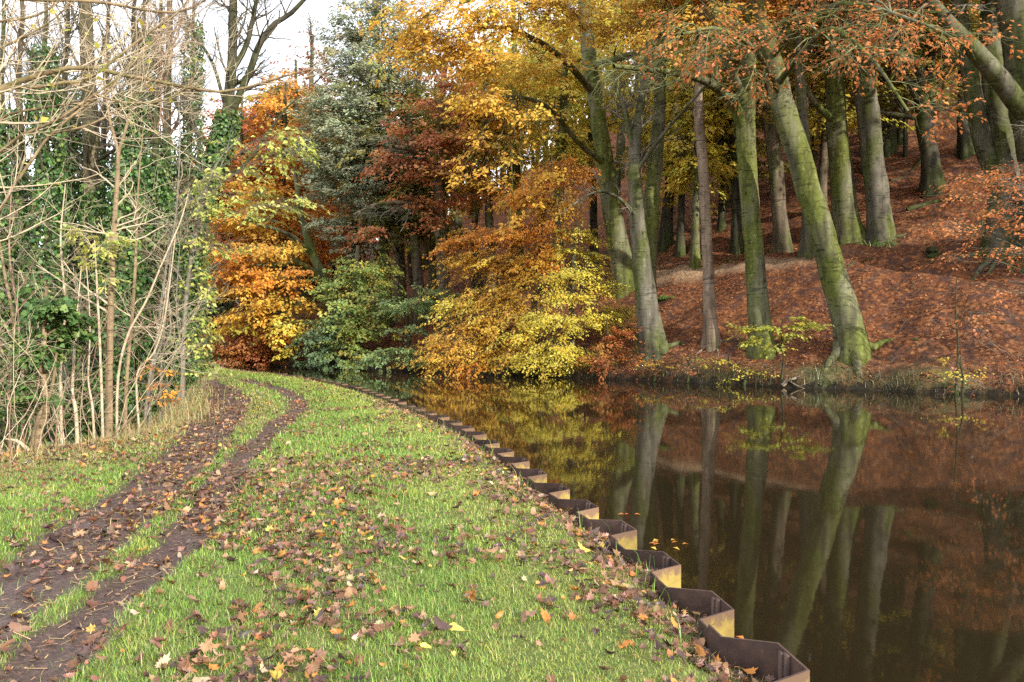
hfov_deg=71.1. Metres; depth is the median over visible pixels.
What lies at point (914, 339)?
fallen branch
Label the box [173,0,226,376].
ivy tree
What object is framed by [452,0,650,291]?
background tree
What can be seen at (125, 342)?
bare sapling
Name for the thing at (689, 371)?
bare shrub
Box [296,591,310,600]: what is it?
fallen leaf
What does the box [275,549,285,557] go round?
fallen leaf
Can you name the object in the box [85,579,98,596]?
fallen leaf
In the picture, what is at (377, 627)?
fallen leaf
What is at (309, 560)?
fallen leaf
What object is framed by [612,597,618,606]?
fallen leaf
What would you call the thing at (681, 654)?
fallen leaf
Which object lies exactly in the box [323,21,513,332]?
oak tree
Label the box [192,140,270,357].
alder tree
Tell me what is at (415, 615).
fallen leaf
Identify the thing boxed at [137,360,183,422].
beech sapling
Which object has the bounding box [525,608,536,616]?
fallen leaf
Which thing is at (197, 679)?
fallen leaf
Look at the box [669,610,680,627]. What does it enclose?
fallen leaf
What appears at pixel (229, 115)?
oak tree
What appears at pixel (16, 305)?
bare sapling
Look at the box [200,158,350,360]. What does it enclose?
beech tree
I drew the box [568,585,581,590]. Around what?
fallen leaf
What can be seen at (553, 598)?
fallen leaf
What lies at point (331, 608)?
fallen leaf
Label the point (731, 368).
beech sapling
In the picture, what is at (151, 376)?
bare shrub
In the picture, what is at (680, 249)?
background tree
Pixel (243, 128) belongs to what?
background tree
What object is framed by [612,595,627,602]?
fallen leaf
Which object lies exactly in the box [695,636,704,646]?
fallen leaf
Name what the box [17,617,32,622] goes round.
fallen leaf
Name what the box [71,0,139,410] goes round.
ivy tree
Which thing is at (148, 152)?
ivy tree
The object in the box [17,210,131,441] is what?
bare sapling
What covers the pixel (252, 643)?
fallen leaf
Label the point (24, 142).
ivy tree
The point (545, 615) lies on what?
fallen leaf
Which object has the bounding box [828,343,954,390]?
bare shrub
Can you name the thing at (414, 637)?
fallen leaf
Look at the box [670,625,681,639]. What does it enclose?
fallen leaf
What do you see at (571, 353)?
beech sapling
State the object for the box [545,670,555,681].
fallen leaf
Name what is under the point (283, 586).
fallen leaf
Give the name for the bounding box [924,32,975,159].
beech tree
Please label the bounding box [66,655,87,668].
fallen leaf
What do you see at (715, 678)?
fallen leaf
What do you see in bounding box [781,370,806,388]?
fallen branch
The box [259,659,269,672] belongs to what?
fallen leaf
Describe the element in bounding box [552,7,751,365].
beech tree
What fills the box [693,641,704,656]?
fallen leaf
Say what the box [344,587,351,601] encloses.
fallen leaf
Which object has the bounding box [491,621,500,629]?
fallen leaf
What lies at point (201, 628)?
fallen leaf
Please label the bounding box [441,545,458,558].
fallen leaf
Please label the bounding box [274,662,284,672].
fallen leaf
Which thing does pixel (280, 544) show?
leaf litter
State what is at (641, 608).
fallen leaf
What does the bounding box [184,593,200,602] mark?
fallen leaf
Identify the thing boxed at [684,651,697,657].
fallen leaf
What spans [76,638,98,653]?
fallen leaf
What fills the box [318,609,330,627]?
fallen leaf
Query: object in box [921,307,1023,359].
bare shrub
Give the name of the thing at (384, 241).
background tree
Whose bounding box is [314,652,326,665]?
fallen leaf
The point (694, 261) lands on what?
background tree
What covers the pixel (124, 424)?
bare shrub
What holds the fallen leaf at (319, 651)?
on the ground at (53, 652)
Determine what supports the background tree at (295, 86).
on the hill
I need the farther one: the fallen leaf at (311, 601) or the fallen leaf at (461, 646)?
the fallen leaf at (311, 601)
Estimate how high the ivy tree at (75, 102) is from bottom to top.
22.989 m
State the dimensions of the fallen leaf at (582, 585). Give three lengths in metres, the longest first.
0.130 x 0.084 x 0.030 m
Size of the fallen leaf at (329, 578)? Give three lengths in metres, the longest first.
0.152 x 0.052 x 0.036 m
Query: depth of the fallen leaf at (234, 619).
3.93 m
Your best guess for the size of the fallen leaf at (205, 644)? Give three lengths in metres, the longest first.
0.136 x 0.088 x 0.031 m
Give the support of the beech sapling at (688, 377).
on the hill
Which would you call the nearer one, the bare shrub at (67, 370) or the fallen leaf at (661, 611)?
the fallen leaf at (661, 611)
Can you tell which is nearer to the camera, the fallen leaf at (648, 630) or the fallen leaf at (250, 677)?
the fallen leaf at (250, 677)
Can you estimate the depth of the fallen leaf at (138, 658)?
3.42 m
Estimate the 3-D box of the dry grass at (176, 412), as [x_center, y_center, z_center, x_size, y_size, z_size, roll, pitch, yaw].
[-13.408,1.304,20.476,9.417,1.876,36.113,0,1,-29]
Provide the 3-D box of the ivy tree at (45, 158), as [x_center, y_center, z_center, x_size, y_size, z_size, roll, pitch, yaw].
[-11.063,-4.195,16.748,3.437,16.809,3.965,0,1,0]
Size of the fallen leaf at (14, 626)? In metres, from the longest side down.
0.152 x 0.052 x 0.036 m
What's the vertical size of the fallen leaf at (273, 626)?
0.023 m
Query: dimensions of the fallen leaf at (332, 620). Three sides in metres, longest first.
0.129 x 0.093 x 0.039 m
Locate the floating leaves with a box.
[650,538,687,549]
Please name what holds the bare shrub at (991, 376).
on the hill
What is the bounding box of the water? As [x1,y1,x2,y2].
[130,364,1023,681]
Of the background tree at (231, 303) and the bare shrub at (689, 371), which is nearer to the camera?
the bare shrub at (689, 371)
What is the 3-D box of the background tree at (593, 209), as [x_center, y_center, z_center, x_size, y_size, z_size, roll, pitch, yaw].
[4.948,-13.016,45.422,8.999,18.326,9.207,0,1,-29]
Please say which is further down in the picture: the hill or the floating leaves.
the floating leaves
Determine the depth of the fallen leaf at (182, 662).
3.38 m
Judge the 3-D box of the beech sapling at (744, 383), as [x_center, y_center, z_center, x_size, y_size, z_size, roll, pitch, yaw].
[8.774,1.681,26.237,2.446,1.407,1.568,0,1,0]
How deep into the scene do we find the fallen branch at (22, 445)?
9.50 m
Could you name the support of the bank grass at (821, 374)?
on the hill
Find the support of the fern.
on the hill
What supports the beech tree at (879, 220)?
on the hill
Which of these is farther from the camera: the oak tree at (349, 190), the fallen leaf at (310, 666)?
the oak tree at (349, 190)
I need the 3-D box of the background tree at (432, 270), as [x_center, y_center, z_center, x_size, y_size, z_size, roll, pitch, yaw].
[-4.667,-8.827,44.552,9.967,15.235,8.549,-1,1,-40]
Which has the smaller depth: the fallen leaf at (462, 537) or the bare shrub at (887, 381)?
the fallen leaf at (462, 537)
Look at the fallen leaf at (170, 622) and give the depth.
3.82 m
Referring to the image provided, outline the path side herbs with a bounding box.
[451,214,983,296]
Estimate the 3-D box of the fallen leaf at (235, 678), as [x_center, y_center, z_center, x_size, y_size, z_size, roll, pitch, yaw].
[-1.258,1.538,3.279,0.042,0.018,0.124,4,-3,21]
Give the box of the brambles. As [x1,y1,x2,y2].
[55,386,186,426]
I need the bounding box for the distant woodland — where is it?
[160,0,977,304]
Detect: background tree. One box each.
[160,104,297,330]
[174,98,317,323]
[203,80,338,327]
[236,59,345,307]
[276,84,403,305]
[289,47,457,329]
[333,66,482,329]
[358,75,529,313]
[390,10,574,311]
[447,1,576,288]
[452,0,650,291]
[527,0,654,269]
[578,16,739,252]
[601,3,788,269]
[610,28,756,257]
[648,2,825,255]
[651,7,812,231]
[654,18,815,208]
[730,1,921,205]
[801,0,941,173]
[817,1,956,157]
[877,1,977,144]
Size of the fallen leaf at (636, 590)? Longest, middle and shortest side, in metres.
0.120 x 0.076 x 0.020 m
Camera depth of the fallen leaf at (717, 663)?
3.54 m
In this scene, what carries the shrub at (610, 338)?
on the hill
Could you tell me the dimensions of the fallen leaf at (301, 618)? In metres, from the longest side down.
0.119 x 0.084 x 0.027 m
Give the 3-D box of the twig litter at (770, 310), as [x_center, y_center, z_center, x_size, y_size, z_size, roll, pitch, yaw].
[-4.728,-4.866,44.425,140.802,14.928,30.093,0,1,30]
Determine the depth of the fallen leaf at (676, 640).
3.72 m
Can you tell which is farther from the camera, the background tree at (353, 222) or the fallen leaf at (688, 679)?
the background tree at (353, 222)
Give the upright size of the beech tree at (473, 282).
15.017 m
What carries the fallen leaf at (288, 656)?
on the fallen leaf
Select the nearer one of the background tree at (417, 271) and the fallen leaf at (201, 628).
the fallen leaf at (201, 628)
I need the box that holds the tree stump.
[921,241,940,258]
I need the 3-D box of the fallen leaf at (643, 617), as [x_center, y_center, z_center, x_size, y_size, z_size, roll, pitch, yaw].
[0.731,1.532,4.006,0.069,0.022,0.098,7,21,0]
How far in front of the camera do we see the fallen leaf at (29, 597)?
4.44 m
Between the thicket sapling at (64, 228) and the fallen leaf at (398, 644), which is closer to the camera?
the fallen leaf at (398, 644)
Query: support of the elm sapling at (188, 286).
on the ground at (53, 652)
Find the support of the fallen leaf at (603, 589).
on the ground at (53, 652)
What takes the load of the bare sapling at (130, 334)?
on the ground at (53, 652)
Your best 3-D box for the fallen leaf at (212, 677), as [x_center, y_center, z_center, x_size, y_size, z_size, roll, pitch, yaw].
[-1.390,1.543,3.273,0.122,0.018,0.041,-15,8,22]
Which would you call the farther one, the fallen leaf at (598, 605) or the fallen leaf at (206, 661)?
the fallen leaf at (598, 605)
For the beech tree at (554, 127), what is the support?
on the hill
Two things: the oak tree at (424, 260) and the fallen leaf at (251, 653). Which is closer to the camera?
the fallen leaf at (251, 653)
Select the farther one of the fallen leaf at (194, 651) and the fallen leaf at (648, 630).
the fallen leaf at (648, 630)
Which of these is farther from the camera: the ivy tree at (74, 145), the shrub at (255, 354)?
the shrub at (255, 354)
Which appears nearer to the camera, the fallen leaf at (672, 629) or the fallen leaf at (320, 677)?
the fallen leaf at (320, 677)
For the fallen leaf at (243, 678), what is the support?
on the ground at (53, 652)
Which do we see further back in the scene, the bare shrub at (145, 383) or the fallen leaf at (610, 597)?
the bare shrub at (145, 383)
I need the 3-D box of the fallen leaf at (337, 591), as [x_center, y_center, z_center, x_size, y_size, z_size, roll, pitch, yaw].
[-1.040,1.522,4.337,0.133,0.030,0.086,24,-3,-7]
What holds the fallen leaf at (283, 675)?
on the ground at (53, 652)
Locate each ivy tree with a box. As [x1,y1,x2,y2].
[0,0,94,453]
[0,0,109,447]
[0,1,62,439]
[5,2,139,441]
[33,3,112,359]
[52,0,225,437]
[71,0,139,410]
[99,0,217,420]
[103,0,189,413]
[127,0,214,372]
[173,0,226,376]
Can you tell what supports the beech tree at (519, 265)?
on the hill
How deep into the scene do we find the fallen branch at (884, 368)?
24.64 m
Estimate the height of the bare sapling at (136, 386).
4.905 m
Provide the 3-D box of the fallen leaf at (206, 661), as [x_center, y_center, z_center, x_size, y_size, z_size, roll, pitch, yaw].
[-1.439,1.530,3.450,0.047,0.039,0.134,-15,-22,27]
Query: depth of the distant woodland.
61.09 m
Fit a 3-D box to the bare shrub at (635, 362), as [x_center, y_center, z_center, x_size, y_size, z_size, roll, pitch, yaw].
[4.715,0.817,29.465,3.218,2.108,3.386,1,1,41]
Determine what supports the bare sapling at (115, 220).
on the ground at (53, 652)
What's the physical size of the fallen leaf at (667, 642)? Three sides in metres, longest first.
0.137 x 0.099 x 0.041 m
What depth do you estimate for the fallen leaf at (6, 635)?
3.76 m
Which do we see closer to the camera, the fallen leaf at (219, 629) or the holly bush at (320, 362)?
the fallen leaf at (219, 629)
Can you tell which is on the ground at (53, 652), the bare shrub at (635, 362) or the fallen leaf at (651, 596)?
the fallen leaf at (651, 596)
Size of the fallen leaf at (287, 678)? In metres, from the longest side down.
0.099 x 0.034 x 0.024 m
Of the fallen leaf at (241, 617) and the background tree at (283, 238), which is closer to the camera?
the fallen leaf at (241, 617)
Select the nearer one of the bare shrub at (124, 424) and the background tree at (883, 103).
the bare shrub at (124, 424)
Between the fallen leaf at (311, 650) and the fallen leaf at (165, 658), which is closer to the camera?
the fallen leaf at (165, 658)
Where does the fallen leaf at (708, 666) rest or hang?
on the ground at (53, 652)
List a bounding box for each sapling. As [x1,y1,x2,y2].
[0,132,90,440]
[0,164,69,453]
[0,169,116,442]
[0,194,91,448]
[0,273,50,380]
[1,82,62,444]
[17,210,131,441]
[24,230,149,438]
[26,0,209,437]
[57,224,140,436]
[68,164,220,434]
[81,88,192,435]
[102,231,239,425]
[105,50,224,424]
[118,158,219,425]
[124,117,329,402]
[126,218,199,401]
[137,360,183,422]
[142,208,231,412]
[477,220,636,378]
[633,353,682,381]
[680,353,716,382]
[713,353,749,384]
[716,368,778,384]
[726,316,834,380]
[892,114,1023,338]
[921,353,994,396]
[952,276,985,393]
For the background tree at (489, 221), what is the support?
on the hill
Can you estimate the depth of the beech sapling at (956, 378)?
22.78 m
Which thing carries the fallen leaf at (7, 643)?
on the ground at (53, 652)
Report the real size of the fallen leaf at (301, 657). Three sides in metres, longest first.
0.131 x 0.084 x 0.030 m
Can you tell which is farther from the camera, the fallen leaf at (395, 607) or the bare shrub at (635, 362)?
the bare shrub at (635, 362)
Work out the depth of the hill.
31.10 m
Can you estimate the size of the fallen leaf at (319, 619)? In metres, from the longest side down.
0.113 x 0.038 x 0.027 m
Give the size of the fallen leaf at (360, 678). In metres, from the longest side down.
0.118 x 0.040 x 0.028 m
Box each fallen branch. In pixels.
[5,438,30,451]
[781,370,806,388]
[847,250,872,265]
[869,351,899,382]
[889,155,920,180]
[906,191,963,210]
[911,334,940,347]
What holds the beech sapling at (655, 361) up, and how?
on the hill
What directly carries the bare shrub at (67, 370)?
on the ground at (53, 652)
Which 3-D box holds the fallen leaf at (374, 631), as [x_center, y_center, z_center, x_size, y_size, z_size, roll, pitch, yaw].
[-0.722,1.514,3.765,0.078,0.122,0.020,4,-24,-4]
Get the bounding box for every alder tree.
[183,141,276,344]
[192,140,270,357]
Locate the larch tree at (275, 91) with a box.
[237,72,332,307]
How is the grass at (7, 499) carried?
on the ground at (53, 652)
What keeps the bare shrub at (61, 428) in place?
on the ground at (53, 652)
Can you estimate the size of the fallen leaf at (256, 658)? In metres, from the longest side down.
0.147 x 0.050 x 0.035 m
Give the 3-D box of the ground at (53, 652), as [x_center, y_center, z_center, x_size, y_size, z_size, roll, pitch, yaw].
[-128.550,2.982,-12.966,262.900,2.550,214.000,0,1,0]
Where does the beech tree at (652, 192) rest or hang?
on the hill
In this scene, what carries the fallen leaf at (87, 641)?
on the ground at (53, 652)
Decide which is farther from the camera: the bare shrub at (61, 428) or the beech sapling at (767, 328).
the beech sapling at (767, 328)
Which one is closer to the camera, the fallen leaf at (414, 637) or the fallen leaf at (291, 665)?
the fallen leaf at (291, 665)
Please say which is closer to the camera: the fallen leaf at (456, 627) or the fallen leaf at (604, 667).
the fallen leaf at (604, 667)
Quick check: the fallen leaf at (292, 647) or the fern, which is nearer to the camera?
the fallen leaf at (292, 647)
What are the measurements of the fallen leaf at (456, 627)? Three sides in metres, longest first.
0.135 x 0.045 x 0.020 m
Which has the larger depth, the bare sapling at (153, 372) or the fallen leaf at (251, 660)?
the bare sapling at (153, 372)
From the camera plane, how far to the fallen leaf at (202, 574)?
4.68 m
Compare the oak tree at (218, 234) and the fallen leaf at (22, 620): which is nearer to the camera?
the fallen leaf at (22, 620)
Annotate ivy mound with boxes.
[0,284,98,446]
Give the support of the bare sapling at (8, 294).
on the ground at (53, 652)
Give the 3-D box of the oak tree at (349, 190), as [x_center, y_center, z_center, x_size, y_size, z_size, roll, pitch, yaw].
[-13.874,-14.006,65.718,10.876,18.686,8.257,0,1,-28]
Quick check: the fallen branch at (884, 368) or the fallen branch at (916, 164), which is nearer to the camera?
the fallen branch at (884, 368)
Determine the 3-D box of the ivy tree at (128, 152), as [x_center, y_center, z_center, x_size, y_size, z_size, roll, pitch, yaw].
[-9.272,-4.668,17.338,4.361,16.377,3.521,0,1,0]
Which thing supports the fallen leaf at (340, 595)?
on the ground at (53, 652)
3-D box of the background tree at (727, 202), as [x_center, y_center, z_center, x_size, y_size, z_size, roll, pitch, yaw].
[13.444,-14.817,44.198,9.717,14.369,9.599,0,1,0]
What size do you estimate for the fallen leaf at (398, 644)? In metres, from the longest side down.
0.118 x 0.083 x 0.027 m
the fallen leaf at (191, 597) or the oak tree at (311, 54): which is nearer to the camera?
the fallen leaf at (191, 597)
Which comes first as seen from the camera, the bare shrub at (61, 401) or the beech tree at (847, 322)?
the bare shrub at (61, 401)
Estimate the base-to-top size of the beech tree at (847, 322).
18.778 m
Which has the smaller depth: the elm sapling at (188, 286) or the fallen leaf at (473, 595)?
the fallen leaf at (473, 595)
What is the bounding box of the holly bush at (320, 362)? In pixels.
[284,306,360,369]
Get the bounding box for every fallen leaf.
[0,629,15,639]
[0,638,14,648]
[8,621,31,632]
[10,610,26,615]
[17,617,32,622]
[19,591,34,601]
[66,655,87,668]
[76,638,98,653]
[77,636,94,645]
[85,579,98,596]
[130,648,144,663]
[153,636,168,641]
[155,586,164,593]
[155,646,173,667]
[163,619,172,632]
[178,658,197,668]
[182,665,194,672]
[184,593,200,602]
[184,647,200,658]
[185,677,211,681]
[191,652,216,664]
[195,625,210,633]
[198,569,212,577]
[198,636,212,653]
[198,654,208,662]
[202,653,222,663]
[203,663,219,669]
[206,675,218,681]
[216,623,236,632]
[225,556,237,561]
[227,611,239,622]
[230,674,244,681]
[237,609,246,625]
[238,640,256,647]
[240,668,262,681]
[242,644,257,658]
[243,654,262,668]
[247,673,255,681]
[251,653,280,660]
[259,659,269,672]
[266,575,282,580]
[267,641,287,650]
[268,583,286,591]
[268,667,287,680]
[268,669,290,679]
[269,622,289,629]
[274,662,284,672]
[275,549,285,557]
[277,675,293,681]
[279,663,298,667]
[283,596,296,604]
[283,651,298,663]
[287,653,305,663]
[289,645,299,654]
[293,569,307,574]
[295,591,302,601]
[295,616,306,620]
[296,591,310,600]
[305,659,319,674]
[306,598,316,605]
[306,648,316,653]
[307,549,319,563]
[307,581,314,594]
[311,612,324,623]
[312,578,322,586]
[313,646,327,657]
[313,672,330,681]
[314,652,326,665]
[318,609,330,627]
[321,662,338,669]
[325,605,342,612]
[325,610,339,627]
[326,575,334,581]
[328,592,345,598]
[330,588,342,593]
[337,653,345,659]
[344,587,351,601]
[349,566,359,574]
[350,675,365,681]
[352,611,360,618]
[352,654,363,667]
[364,609,382,616]
[365,555,373,565]
[368,621,392,631]
[369,617,380,635]
[386,642,404,646]
[390,604,408,610]
[404,632,420,642]
[412,611,427,617]
[427,615,452,629]
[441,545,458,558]
[449,641,468,651]
[450,622,469,630]
[456,534,465,543]
[468,583,474,600]
[483,546,498,552]
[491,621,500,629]
[494,551,510,558]
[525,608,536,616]
[540,608,550,624]
[545,594,556,603]
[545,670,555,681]
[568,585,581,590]
[577,559,587,566]
[578,542,595,552]
[578,582,584,591]
[579,567,591,573]
[586,586,593,600]
[595,601,602,608]
[598,664,611,669]
[600,586,606,593]
[608,595,618,606]
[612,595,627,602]
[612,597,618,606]
[618,639,630,648]
[633,587,640,595]
[633,625,656,631]
[638,605,645,614]
[638,610,647,619]
[645,590,655,600]
[654,608,666,617]
[661,638,684,647]
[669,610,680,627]
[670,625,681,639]
[672,637,678,645]
[675,644,686,664]
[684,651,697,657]
[685,673,695,681]
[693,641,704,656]
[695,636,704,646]
[703,661,715,672]
[705,650,711,663]
[708,675,718,681]
[709,654,722,669]
[719,669,727,681]
[731,676,751,681]
[742,667,758,673]
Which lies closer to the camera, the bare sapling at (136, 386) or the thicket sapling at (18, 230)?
the bare sapling at (136, 386)
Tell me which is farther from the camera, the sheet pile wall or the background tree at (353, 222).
the background tree at (353, 222)
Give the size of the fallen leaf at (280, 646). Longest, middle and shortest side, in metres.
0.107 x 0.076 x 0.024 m
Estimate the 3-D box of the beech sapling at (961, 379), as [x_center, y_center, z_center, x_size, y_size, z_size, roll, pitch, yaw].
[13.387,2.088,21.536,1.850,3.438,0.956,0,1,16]
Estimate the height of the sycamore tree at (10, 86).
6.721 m
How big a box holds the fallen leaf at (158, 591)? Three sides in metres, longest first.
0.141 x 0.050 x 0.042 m
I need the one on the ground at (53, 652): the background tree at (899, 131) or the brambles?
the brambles
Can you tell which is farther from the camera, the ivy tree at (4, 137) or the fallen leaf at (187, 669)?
the ivy tree at (4, 137)
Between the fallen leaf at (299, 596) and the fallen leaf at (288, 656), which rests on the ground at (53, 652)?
the fallen leaf at (299, 596)
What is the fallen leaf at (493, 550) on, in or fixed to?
on the ground at (53, 652)
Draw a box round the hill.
[0,34,1023,396]
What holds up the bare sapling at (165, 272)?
on the ground at (53, 652)
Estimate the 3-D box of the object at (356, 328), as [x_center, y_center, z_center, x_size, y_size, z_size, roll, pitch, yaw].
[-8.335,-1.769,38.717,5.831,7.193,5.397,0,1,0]
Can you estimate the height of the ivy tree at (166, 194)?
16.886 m
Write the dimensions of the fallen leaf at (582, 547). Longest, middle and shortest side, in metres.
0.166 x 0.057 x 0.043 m
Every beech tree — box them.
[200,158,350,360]
[337,0,745,299]
[387,152,604,377]
[405,64,553,293]
[445,83,578,181]
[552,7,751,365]
[579,0,798,359]
[602,0,740,354]
[624,0,1022,381]
[632,0,772,355]
[693,0,821,253]
[741,0,1023,273]
[770,0,866,259]
[774,0,898,244]
[836,0,945,245]
[864,0,1023,280]
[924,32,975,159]
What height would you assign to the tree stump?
0.875 m
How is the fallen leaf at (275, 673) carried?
on the ground at (53, 652)
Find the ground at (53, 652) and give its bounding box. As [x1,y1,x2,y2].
[0,362,767,681]
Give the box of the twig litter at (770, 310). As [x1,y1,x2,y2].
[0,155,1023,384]
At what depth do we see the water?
8.69 m
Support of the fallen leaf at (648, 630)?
on the ground at (53, 652)
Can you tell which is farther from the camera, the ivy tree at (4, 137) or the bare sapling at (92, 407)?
the ivy tree at (4, 137)
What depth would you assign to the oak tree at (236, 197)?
63.41 m
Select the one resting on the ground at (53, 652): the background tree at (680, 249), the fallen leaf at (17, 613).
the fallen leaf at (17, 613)
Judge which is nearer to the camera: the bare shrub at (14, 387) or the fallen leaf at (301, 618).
the fallen leaf at (301, 618)
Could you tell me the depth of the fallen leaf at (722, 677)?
3.36 m
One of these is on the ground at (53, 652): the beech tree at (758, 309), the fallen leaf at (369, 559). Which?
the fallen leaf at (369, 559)
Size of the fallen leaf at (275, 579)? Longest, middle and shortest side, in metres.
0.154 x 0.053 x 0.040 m
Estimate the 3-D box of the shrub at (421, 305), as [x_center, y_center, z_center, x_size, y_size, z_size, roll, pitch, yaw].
[-5.674,-0.428,35.675,5.703,4.964,5.359,0,1,11]
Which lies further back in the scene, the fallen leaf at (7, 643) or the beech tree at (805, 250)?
the beech tree at (805, 250)
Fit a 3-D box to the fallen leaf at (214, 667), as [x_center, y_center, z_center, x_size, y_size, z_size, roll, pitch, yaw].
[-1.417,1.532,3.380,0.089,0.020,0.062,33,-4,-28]
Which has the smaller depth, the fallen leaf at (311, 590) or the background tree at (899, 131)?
the fallen leaf at (311, 590)
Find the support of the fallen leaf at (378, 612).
on the ground at (53, 652)
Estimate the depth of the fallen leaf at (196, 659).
3.44 m
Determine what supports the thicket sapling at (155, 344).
on the ground at (53, 652)
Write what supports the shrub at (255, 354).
on the hill
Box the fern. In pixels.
[657,295,675,301]
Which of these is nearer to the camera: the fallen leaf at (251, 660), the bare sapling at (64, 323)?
the fallen leaf at (251, 660)
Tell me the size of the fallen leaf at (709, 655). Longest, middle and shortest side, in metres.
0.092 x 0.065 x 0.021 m
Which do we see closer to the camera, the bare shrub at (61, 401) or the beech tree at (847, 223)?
the bare shrub at (61, 401)
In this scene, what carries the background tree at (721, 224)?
on the hill
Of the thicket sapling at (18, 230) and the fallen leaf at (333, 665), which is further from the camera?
the thicket sapling at (18, 230)
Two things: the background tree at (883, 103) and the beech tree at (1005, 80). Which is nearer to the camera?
the beech tree at (1005, 80)
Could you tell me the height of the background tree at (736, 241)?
14.279 m
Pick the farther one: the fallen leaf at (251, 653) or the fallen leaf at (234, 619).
the fallen leaf at (234, 619)
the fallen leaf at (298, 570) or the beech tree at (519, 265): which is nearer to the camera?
the fallen leaf at (298, 570)
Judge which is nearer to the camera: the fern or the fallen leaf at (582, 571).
the fallen leaf at (582, 571)
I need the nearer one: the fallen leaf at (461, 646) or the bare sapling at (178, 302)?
the fallen leaf at (461, 646)
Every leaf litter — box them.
[0,367,775,681]
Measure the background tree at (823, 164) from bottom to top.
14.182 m
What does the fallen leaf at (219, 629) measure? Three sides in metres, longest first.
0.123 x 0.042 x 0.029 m
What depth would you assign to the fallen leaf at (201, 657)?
3.43 m
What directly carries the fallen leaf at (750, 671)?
on the ground at (53, 652)
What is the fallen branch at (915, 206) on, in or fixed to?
on the hill
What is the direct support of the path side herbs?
on the hill
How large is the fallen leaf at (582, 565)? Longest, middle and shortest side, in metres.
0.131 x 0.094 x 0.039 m
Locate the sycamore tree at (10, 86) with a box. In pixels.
[0,0,345,261]
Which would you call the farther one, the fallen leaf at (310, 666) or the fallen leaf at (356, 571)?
the fallen leaf at (356, 571)
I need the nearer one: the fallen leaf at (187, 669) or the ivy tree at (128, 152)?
the fallen leaf at (187, 669)
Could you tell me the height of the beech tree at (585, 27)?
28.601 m
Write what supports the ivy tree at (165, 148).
on the ground at (53, 652)
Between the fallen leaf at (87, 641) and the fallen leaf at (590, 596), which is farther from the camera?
the fallen leaf at (590, 596)
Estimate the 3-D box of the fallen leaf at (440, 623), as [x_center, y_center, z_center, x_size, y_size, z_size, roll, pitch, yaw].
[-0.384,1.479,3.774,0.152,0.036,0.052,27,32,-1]
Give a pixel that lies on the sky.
(319, 7)
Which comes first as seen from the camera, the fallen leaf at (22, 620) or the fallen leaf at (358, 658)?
the fallen leaf at (358, 658)
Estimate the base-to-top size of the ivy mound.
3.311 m
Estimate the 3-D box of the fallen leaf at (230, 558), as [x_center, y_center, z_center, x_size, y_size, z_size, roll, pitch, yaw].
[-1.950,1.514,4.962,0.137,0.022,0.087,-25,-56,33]
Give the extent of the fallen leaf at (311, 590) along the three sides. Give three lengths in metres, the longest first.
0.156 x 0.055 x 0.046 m
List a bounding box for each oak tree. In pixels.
[129,0,305,402]
[173,152,294,316]
[194,104,290,303]
[269,10,348,220]
[315,93,382,278]
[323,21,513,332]
[368,0,464,271]
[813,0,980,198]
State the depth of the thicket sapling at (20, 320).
13.81 m
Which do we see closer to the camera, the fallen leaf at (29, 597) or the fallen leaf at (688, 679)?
the fallen leaf at (688, 679)
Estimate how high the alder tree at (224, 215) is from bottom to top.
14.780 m
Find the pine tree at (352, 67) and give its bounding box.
[281,0,433,309]
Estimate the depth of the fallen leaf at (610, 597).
4.25 m
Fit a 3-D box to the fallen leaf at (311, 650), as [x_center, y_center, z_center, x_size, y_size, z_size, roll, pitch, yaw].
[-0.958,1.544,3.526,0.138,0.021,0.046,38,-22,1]
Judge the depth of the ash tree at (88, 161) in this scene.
18.77 m
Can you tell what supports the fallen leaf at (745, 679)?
on the ground at (53, 652)
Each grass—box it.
[0,361,232,461]
[0,367,773,681]
[132,349,1023,394]
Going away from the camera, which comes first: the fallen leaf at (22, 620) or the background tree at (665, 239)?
the fallen leaf at (22, 620)
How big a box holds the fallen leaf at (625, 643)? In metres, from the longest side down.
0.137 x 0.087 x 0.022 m
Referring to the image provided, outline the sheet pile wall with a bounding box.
[225,368,809,681]
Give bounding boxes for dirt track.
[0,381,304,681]
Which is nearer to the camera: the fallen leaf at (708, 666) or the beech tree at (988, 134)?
the fallen leaf at (708, 666)
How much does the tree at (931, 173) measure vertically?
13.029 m
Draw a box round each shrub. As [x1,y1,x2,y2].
[0,255,193,449]
[0,258,103,464]
[0,289,206,448]
[0,300,185,455]
[17,273,210,445]
[57,287,215,435]
[99,305,226,422]
[198,308,319,367]
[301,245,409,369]
[335,282,460,372]
[568,317,644,379]
[590,338,668,380]
[648,350,729,382]
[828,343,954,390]
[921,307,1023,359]
[937,350,1023,395]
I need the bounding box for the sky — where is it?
[0,0,690,256]
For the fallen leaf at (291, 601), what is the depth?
4.21 m
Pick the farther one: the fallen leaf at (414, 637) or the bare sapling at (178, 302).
the bare sapling at (178, 302)
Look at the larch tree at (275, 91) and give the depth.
58.74 m
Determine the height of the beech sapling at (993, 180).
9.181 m
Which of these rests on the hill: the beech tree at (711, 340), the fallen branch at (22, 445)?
the beech tree at (711, 340)
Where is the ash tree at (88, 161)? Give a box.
[11,0,185,441]
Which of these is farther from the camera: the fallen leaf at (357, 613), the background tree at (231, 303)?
the background tree at (231, 303)
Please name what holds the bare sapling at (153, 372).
on the ground at (53, 652)
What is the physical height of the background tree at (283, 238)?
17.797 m
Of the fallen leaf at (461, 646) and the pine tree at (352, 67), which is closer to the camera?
the fallen leaf at (461, 646)

